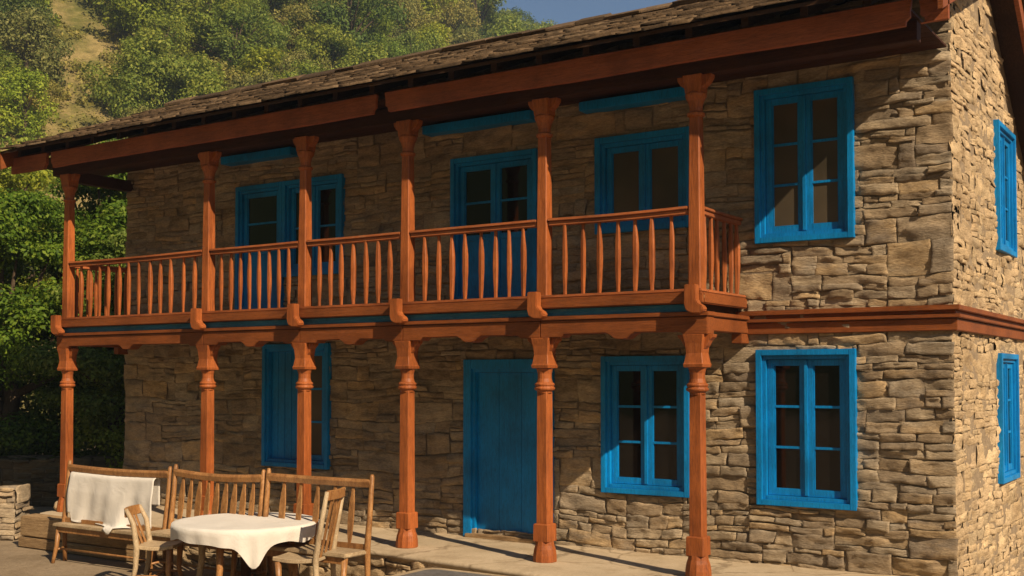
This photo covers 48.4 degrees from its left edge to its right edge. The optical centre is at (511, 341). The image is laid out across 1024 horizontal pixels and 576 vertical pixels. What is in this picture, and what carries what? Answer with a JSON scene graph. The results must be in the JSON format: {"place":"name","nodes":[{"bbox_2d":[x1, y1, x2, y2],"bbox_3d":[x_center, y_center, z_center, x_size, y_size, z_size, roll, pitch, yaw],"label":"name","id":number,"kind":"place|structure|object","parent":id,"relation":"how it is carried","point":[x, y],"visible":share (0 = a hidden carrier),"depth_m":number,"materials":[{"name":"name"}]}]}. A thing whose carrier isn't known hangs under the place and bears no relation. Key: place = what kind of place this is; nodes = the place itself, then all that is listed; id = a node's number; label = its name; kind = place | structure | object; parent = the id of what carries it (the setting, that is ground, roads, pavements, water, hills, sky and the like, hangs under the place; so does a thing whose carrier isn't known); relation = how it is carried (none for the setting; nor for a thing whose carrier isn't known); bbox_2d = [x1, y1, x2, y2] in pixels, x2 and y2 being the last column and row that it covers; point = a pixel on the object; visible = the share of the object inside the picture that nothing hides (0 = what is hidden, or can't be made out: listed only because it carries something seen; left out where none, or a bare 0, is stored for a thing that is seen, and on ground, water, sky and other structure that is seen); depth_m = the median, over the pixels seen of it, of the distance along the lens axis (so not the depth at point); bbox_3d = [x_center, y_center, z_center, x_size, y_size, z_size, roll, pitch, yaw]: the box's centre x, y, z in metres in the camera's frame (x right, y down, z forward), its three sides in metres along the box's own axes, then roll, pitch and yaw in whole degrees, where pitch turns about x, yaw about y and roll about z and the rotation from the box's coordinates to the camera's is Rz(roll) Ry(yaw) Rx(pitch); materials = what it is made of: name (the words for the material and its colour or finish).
{"place":"outdoors","nodes":[
{"label":"outdoors","id":0,"kind":"place"},
{"bbox_2d":[0,452,275,575],"bbox_3d":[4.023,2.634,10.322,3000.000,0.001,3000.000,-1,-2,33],"label":"ground","id":1,"kind":"structure","parent":0,"point":[16,559],"depth_m":14.02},
{"bbox_2d":[0,484,32,540],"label":"stone wall","id":2,"kind":"structure","parent":1,"relation":"on","point":[15,506],"depth_m":16.17,"materials":[{"name":"beige stone"}]},
{"bbox_2d":[0,150,62,293],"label":"broadleaf tree","id":3,"kind":"object","parent":1,"relation":"on","point":[37,178],"visible":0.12,"depth_m":33.22,"materials":[{"name":"green plant"}]},
{"bbox_2d":[0,455,122,506],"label":"stone wall","id":4,"kind":"structure","parent":1,"relation":"on","point":[40,474],"depth_m":20.42,"materials":[{"name":"brown stone"}]},
{"bbox_2d":[0,187,124,458],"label":"broadleaf tree","id":5,"kind":"object","parent":1,"relation":"on","point":[21,212],"visible":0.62,"depth_m":21.80,"materials":[{"name":"green plant"}]},
{"bbox_2d":[0,138,126,456],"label":"broadleaf tree","id":6,"kind":"object","parent":1,"relation":"on","point":[107,213],"visible":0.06,"depth_m":23.33,"materials":[{"name":"green plant"}]},
{"bbox_2d":[19,228,126,458],"bbox_3d":[-7.434,0.797,22.559,3.854,6.050,5.352,0,-2,-16],"label":"broadleaf tree","id":7,"kind":"object","parent":1,"relation":"on","point":[108,369],"visible":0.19,"depth_m":20.72,"materials":[{"name":"green plant"}]},
{"bbox_2d":[73,382,124,468],"bbox_3d":[-7.356,2.232,21.206,1.870,3.100,3.165,1,-2,-27],"label":"leafy bush","id":8,"kind":"object","parent":1,"relation":"on","point":[100,434],"visible":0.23,"depth_m":20.60,"materials":[{"name":"green plant"}]},
{"bbox_2d":[51,460,171,574],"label":"garden bench","id":9,"kind":"object","parent":1,"relation":"on","point":[65,526],"visible":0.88,"depth_m":13.88,"materials":[{"name":"brown wood"}]},
{"bbox_2d":[66,471,159,534],"bbox_3d":[-4.934,1.965,13.877,1.614,0.697,0.305,-1,-2,33],"label":"draped cloth","id":10,"kind":"object","parent":9,"relation":"hanging from","point":[106,500],"visible":0.93,"depth_m":13.88,"materials":[{"name":"white fabric"}]},
{"bbox_2d":[124,504,184,575],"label":"wooden chair","id":11,"kind":"object","parent":1,"relation":"on","point":[149,545],"visible":0.99,"depth_m":12.39,"materials":[{"name":"brown wood"}]},
{"bbox_2d":[148,464,265,575],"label":"garden bench","id":12,"kind":"object","parent":1,"relation":"on","point":[161,535],"visible":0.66,"depth_m":12.90,"materials":[{"name":"brown wood"}]},
{"bbox_2d":[196,541,294,575],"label":"round table","id":13,"kind":"object","parent":1,"relation":"on","point":[245,569],"visible":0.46,"depth_m":12.10,"materials":[{"name":"brown wood"}]},
{"bbox_2d":[170,512,318,568],"bbox_3d":[-2.834,2.102,12.151,1.553,0.403,1.554,-1,-2,33],"label":"tablecloth","id":14,"kind":"object","parent":13,"relation":"on","point":[251,540],"visible":0.98,"depth_m":11.58,"materials":[{"name":"white fabric"}]},
{"bbox_2d":[273,487,345,575],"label":"wooden chair","id":15,"kind":"object","parent":1,"relation":"on","point":[296,559],"visible":0.89,"depth_m":11.39,"materials":[{"name":"brown wood"}]},
{"bbox_2d":[251,468,374,575],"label":"garden bench","id":16,"kind":"object","parent":1,"relation":"on","point":[341,553],"visible":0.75,"depth_m":11.85,"materials":[{"name":"brown wood"}]},
{"bbox_2d":[0,0,445,420],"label":"hill","id":17,"kind":"structure","parent":0,"point":[77,14],"depth_m":89.27,"materials":[{"name":"green plant"}]},
{"bbox_2d":[0,42,27,101],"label":"leafy tree","id":18,"kind":"object","parent":17,"relation":"on","point":[5,63],"visible":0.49,"depth_m":77.54,"materials":[{"name":"green plant"}]},
{"bbox_2d":[0,0,57,34],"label":"leafy tree","id":19,"kind":"object","parent":17,"relation":"on","point":[7,4],"visible":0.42,"depth_m":84.24,"materials":[{"name":"green plant"}]},
{"bbox_2d":[0,65,61,140],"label":"leafy tree","id":20,"kind":"object","parent":17,"relation":"on","point":[18,82],"visible":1,"depth_m":73.81,"materials":[{"name":"green plant"}]},
{"bbox_2d":[0,126,63,231],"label":"leafy tree","id":21,"kind":"object","parent":17,"relation":"on","point":[8,138],"visible":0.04,"depth_m":58.86,"materials":[{"name":"green plant"}]},
{"bbox_2d":[4,73,70,114],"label":"leafy tree","id":22,"kind":"object","parent":17,"relation":"on","point":[55,92],"visible":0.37,"depth_m":79.06,"materials":[{"name":"green plant"}]},
{"bbox_2d":[0,3,76,87],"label":"leafy tree","id":23,"kind":"object","parent":17,"relation":"on","point":[34,25],"visible":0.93,"depth_m":81.32,"materials":[{"name":"green plant"}]},
{"bbox_2d":[19,0,61,38],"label":"leafy tree","id":24,"kind":"object","parent":17,"relation":"on","point":[48,2],"visible":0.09,"depth_m":87.78,"materials":[{"name":"green plant"}]},
{"bbox_2d":[109,103,150,140],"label":"leafy tree","id":25,"kind":"object","parent":17,"relation":"on","point":[141,109],"visible":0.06,"depth_m":75.08,"materials":[{"name":"green plant"}]},
{"bbox_2d":[86,0,177,16],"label":"leafy tree","id":26,"kind":"object","parent":17,"relation":"on","point":[102,5],"visible":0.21,"depth_m":94.62,"materials":[{"name":"green plant"}]},
{"bbox_2d":[99,0,175,38],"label":"leafy tree","id":27,"kind":"object","parent":17,"relation":"on","point":[135,13],"visible":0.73,"depth_m":90.92,"materials":[{"name":"green plant"}]},
{"bbox_2d":[78,28,209,106],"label":"leafy tree","id":28,"kind":"object","parent":17,"relation":"on","point":[156,44],"visible":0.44,"depth_m":80.45,"materials":[{"name":"green plant"}]},
{"bbox_2d":[90,49,204,119],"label":"leafy tree","id":29,"kind":"object","parent":17,"relation":"on","point":[158,99],"visible":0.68,"depth_m":78.05,"materials":[{"name":"green plant"}]},
{"bbox_2d":[109,47,194,94],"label":"leafy tree","id":30,"kind":"object","parent":17,"relation":"on","point":[129,64],"visible":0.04,"depth_m":84.21,"materials":[{"name":"green plant"}]},
{"bbox_2d":[118,13,197,60],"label":"leafy tree","id":31,"kind":"object","parent":17,"relation":"on","point":[163,23],"visible":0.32,"depth_m":88.20,"materials":[{"name":"green plant"}]},
{"bbox_2d":[153,0,205,33],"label":"leafy tree","id":32,"kind":"object","parent":17,"relation":"on","point":[176,1],"visible":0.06,"depth_m":96.03,"materials":[{"name":"green plant"}]},
{"bbox_2d":[152,51,234,105],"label":"leafy tree","id":33,"kind":"object","parent":17,"relation":"on","point":[212,70],"visible":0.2,"depth_m":80.25,"materials":[{"name":"green plant"}]},
{"bbox_2d":[170,74,222,100],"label":"leafy tree","id":34,"kind":"object","parent":17,"relation":"on","point":[208,87],"visible":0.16,"depth_m":76.45,"materials":[{"name":"green plant"}]},
{"bbox_2d":[155,0,252,61],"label":"leafy tree","id":35,"kind":"object","parent":17,"relation":"on","point":[188,17],"visible":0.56,"depth_m":90.04,"materials":[{"name":"green plant"}]},
{"bbox_2d":[170,56,245,100],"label":"leafy tree","id":36,"kind":"object","parent":17,"relation":"on","point":[231,75],"visible":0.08,"depth_m":84.74,"materials":[{"name":"green plant"}]},
{"bbox_2d":[0,0,439,190],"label":"hillside scrub","id":37,"kind":"object","parent":17,"relation":"on","point":[109,54],"visible":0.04,"depth_m":86.53,"materials":[{"name":"green plant"}]},
{"bbox_2d":[190,0,259,36],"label":"leafy tree","id":38,"kind":"object","parent":17,"relation":"on","point":[246,1],"visible":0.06,"depth_m":94.66,"materials":[{"name":"green plant"}]},
{"bbox_2d":[168,4,290,79],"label":"leafy tree","id":39,"kind":"object","parent":17,"relation":"on","point":[233,53],"visible":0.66,"depth_m":89.11,"materials":[{"name":"green plant"}]},
{"bbox_2d":[226,69,281,89],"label":"leafy tree","id":40,"kind":"object","parent":17,"relation":"on","point":[260,78],"visible":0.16,"depth_m":83.14,"materials":[{"name":"green plant"}]},
{"bbox_2d":[228,45,289,79],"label":"leafy tree","id":41,"kind":"object","parent":17,"relation":"on","point":[260,58],"visible":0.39,"depth_m":86.13,"materials":[{"name":"green plant"}]},
{"bbox_2d":[237,0,295,50],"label":"leafy tree","id":42,"kind":"object","parent":17,"relation":"on","point":[259,9],"visible":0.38,"depth_m":93.19,"materials":[{"name":"green plant"}]},
{"bbox_2d":[257,0,297,14],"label":"leafy tree","id":43,"kind":"object","parent":17,"relation":"on","point":[269,2],"visible":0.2,"depth_m":103.83,"materials":[{"name":"green plant"}]},
{"bbox_2d":[278,0,303,5],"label":"leafy tree","id":44,"kind":"object","parent":17,"relation":"on","point":[290,2],"visible":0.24,"depth_m":106.76,"materials":[{"name":"green plant"}]},
{"bbox_2d":[267,2,335,54],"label":"leafy tree","id":45,"kind":"object","parent":17,"relation":"on","point":[303,10],"visible":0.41,"depth_m":96.59,"materials":[{"name":"green plant"}]},
{"bbox_2d":[272,48,331,77],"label":"leafy tree","id":46,"kind":"object","parent":17,"relation":"on","point":[288,59],"visible":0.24,"depth_m":91.02,"materials":[{"name":"green plant"}]},
{"bbox_2d":[274,58,334,78],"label":"leafy tree","id":47,"kind":"object","parent":17,"relation":"on","point":[304,68],"visible":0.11,"depth_m":87.70,"materials":[{"name":"green plant"}]},
{"bbox_2d":[276,21,357,73],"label":"leafy tree","id":48,"kind":"object","parent":17,"relation":"on","point":[324,35],"visible":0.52,"depth_m":93.97,"materials":[{"name":"green plant"}]},
{"bbox_2d":[300,0,361,51],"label":"leafy tree","id":49,"kind":"object","parent":17,"relation":"on","point":[330,4],"visible":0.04,"depth_m":101.59,"materials":[{"name":"green plant"}]},
{"bbox_2d":[285,0,411,66],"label":"leafy tree","id":50,"kind":"object","parent":17,"relation":"on","point":[327,10],"visible":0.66,"depth_m":97.27,"materials":[{"name":"green plant"}]},
{"bbox_2d":[337,45,383,67],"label":"leafy tree","id":51,"kind":"object","parent":17,"relation":"on","point":[353,53],"visible":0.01,"depth_m":95.02,"materials":[{"name":"green plant"}]},
{"bbox_2d":[336,40,387,67],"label":"leafy tree","id":52,"kind":"object","parent":17,"relation":"on","point":[371,52],"visible":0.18,"depth_m":89.89,"materials":[{"name":"green plant"}]},
{"bbox_2d":[357,1,395,55],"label":"leafy tree","id":53,"kind":"object","parent":17,"relation":"on","point":[382,27],"visible":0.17,"depth_m":105.06,"materials":[{"name":"green plant"}]},
{"bbox_2d":[369,34,408,57],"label":"leafy tree","id":54,"kind":"object","parent":17,"relation":"on","point":[394,49],"visible":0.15,"depth_m":101.30,"materials":[{"name":"green plant"}]},
{"bbox_2d":[370,0,418,40],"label":"leafy tree","id":55,"kind":"object","parent":17,"relation":"on","point":[406,2],"visible":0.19,"depth_m":116.78,"materials":[{"name":"green plant"}]},
{"bbox_2d":[377,24,417,46],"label":"leafy tree","id":56,"kind":"object","parent":17,"relation":"on","point":[394,34],"visible":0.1,"depth_m":109.68,"materials":[{"name":"green plant"}]},
{"bbox_2d":[386,29,426,56],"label":"leafy tree","id":57,"kind":"object","parent":17,"relation":"on","point":[405,40],"visible":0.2,"depth_m":103.46,"materials":[{"name":"green plant"}]},
{"bbox_2d":[389,0,454,45],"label":"leafy tree","id":58,"kind":"object","parent":17,"relation":"on","point":[421,22],"visible":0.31,"depth_m":119.01,"materials":[{"name":"green plant"}]},
{"bbox_2d":[408,29,449,52],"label":"leafy tree","id":59,"kind":"object","parent":17,"relation":"on","point":[434,38],"visible":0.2,"depth_m":107.25,"materials":[{"name":"green plant"}]},
{"bbox_2d":[412,21,452,51],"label":"leafy tree","id":60,"kind":"object","parent":17,"relation":"on","point":[444,32],"visible":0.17,"depth_m":110.24,"materials":[{"name":"green plant"}]},
{"bbox_2d":[417,0,460,26],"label":"leafy tree","id":61,"kind":"object","parent":17,"relation":"on","point":[425,4],"visible":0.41,"depth_m":129.34,"materials":[{"name":"green plant"}]},
{"bbox_2d":[427,0,483,37],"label":"leafy tree","id":62,"kind":"object","parent":17,"relation":"on","point":[468,13],"visible":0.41,"depth_m":133.85,"materials":[{"name":"green plant"}]},
{"bbox_2d":[445,26,482,44],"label":"leafy tree","id":63,"kind":"object","parent":17,"relation":"on","point":[464,35],"visible":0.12,"depth_m":122.76,"materials":[{"name":"green plant"}]},
{"bbox_2d":[465,0,489,34],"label":"leafy tree","id":64,"kind":"object","parent":17,"relation":"on","point":[479,10],"visible":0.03,"depth_m":145.67,"materials":[{"name":"green plant"}]},
{"bbox_2d":[453,0,510,37],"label":"leafy tree","id":65,"kind":"object","parent":17,"relation":"on","point":[487,6],"visible":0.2,"depth_m":143.05,"materials":[{"name":"green plant"}]},
{"bbox_2d":[476,13,526,38],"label":"leafy tree","id":66,"kind":"object","parent":17,"relation":"on","point":[505,28],"visible":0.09,"depth_m":132.24,"materials":[{"name":"green plant"}]},
{"bbox_2d":[483,9,533,33],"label":"leafy tree","id":67,"kind":"object","parent":17,"relation":"on","point":[509,10],"visible":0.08,"depth_m":169.64,"materials":[{"name":"green plant"}]},
{"bbox_2d":[484,12,533,29],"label":"leafy tree","id":68,"kind":"object","parent":17,"relation":"on","point":[523,23],"visible":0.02,"depth_m":174.05,"materials":[{"name":"green plant"}]},
{"bbox_2d":[508,6,541,24],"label":"leafy tree","id":69,"kind":"object","parent":17,"relation":"on","point":[521,13],"visible":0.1,"depth_m":183.94,"materials":[{"name":"green plant"}]},
{"bbox_2d":[526,19,556,28],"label":"leafy tree","id":70,"kind":"object","parent":17,"relation":"on","point":[544,24],"visible":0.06,"depth_m":180.24,"materials":[{"name":"green plant"}]},
{"bbox_2d":[390,568,505,575],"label":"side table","id":71,"kind":"object","parent":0,"point":[434,572],"visible":1,"depth_m":9.19,"materials":[{"name":"wood"}]},
{"bbox_2d":[0,0,1023,575],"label":"stone house","id":72,"kind":"structure","parent":0,"point":[704,288],"depth_m":12.14,"materials":[{"name":"brown stone"}]},
{"bbox_2d":[234,181,284,309],"bbox_3d":[-3.355,-1.247,15.349,0.880,1.730,0.186,-1,-2,33],"label":"door","id":73,"kind":"structure","parent":72,"relation":"in","point":[258,208],"depth_m":15.38,"materials":[{"name":"blue paint"}]},
{"bbox_2d":[261,343,331,469],"bbox_3d":[-2.788,0.830,14.910,1.180,1.610,0.186,-1,-2,33],"label":"window","id":74,"kind":"structure","parent":72,"relation":"in","point":[279,379],"depth_m":14.99,"materials":[{"name":"blue paint"}]},
{"bbox_2d":[281,174,345,277],"bbox_3d":[-2.550,-1.493,14.825,1.050,1.270,0.186,-1,-2,33],"label":"window","id":75,"kind":"structure","parent":72,"relation":"in","point":[328,192],"depth_m":14.77,"materials":[{"name":"blue paint"}]},
{"bbox_2d":[450,148,537,298],"bbox_3d":[-0.181,-1.312,13.252,1.210,1.730,0.186,-1,-2,33],"label":"door","id":76,"kind":"structure","parent":72,"relation":"in","point":[497,187],"depth_m":13.23,"materials":[{"name":"blue paint"}]},
{"bbox_2d":[463,359,554,543],"bbox_3d":[-0.026,1.231,13.055,1.220,2.066,0.220,-1,-2,33],"label":"door","id":77,"kind":"structure","parent":72,"relation":"in","point":[500,409],"depth_m":13.13,"materials":[{"name":"blue paint"}]},
{"bbox_2d":[594,126,688,234],"bbox_3d":[1.429,-1.705,12.200,1.150,1.050,0.186,-1,-2,33],"label":"window","id":78,"kind":"structure","parent":72,"relation":"in","point":[649,170],"depth_m":12.17,"materials":[{"name":"blue paint"}]},
{"bbox_2d":[601,355,689,497],"bbox_3d":[1.440,0.883,12.112,1.037,1.468,0.186,-1,-2,33],"label":"window","id":79,"kind":"structure","parent":72,"relation":"in","point":[645,399],"depth_m":12.08,"materials":[{"name":"blue paint"}]},
{"bbox_2d":[754,76,855,243],"bbox_3d":[2.892,-1.760,11.234,0.993,1.546,0.186,-1,-2,33],"label":"window","id":80,"kind":"structure","parent":72,"relation":"in","point":[804,164],"depth_m":11.20,"materials":[{"name":"blue paint"}]},
{"bbox_2d":[755,348,858,510],"bbox_3d":[2.962,0.844,11.259,0.993,1.538,0.441,-1,-2,33],"label":"window","id":81,"kind":"structure","parent":72,"relation":"in","point":[807,451],"depth_m":11.12,"materials":[{"name":"blue paint"}]},
{"bbox_2d":[993,119,1017,257],"bbox_3d":[5.384,-1.661,12.571,0.170,1.395,0.990,-1,-2,33],"label":"window","id":82,"kind":"structure","parent":72,"relation":"in","point":[1004,141],"depth_m":12.56,"materials":[{"name":"blue paint"}]},
{"bbox_2d":[996,353,1020,483],"bbox_3d":[5.384,0.823,12.494,0.170,1.385,0.990,-1,-2,33],"label":"window","id":83,"kind":"structure","parent":72,"relation":"in","point":[1007,365],"depth_m":12.48,"materials":[{"name":"blue paint"}]},
{"bbox_2d":[495,0,675,26],"label":"sky","id":84,"kind":"structure","parent":0,"point":[559,11],"materials":[{"name":"blue"}]}
]}

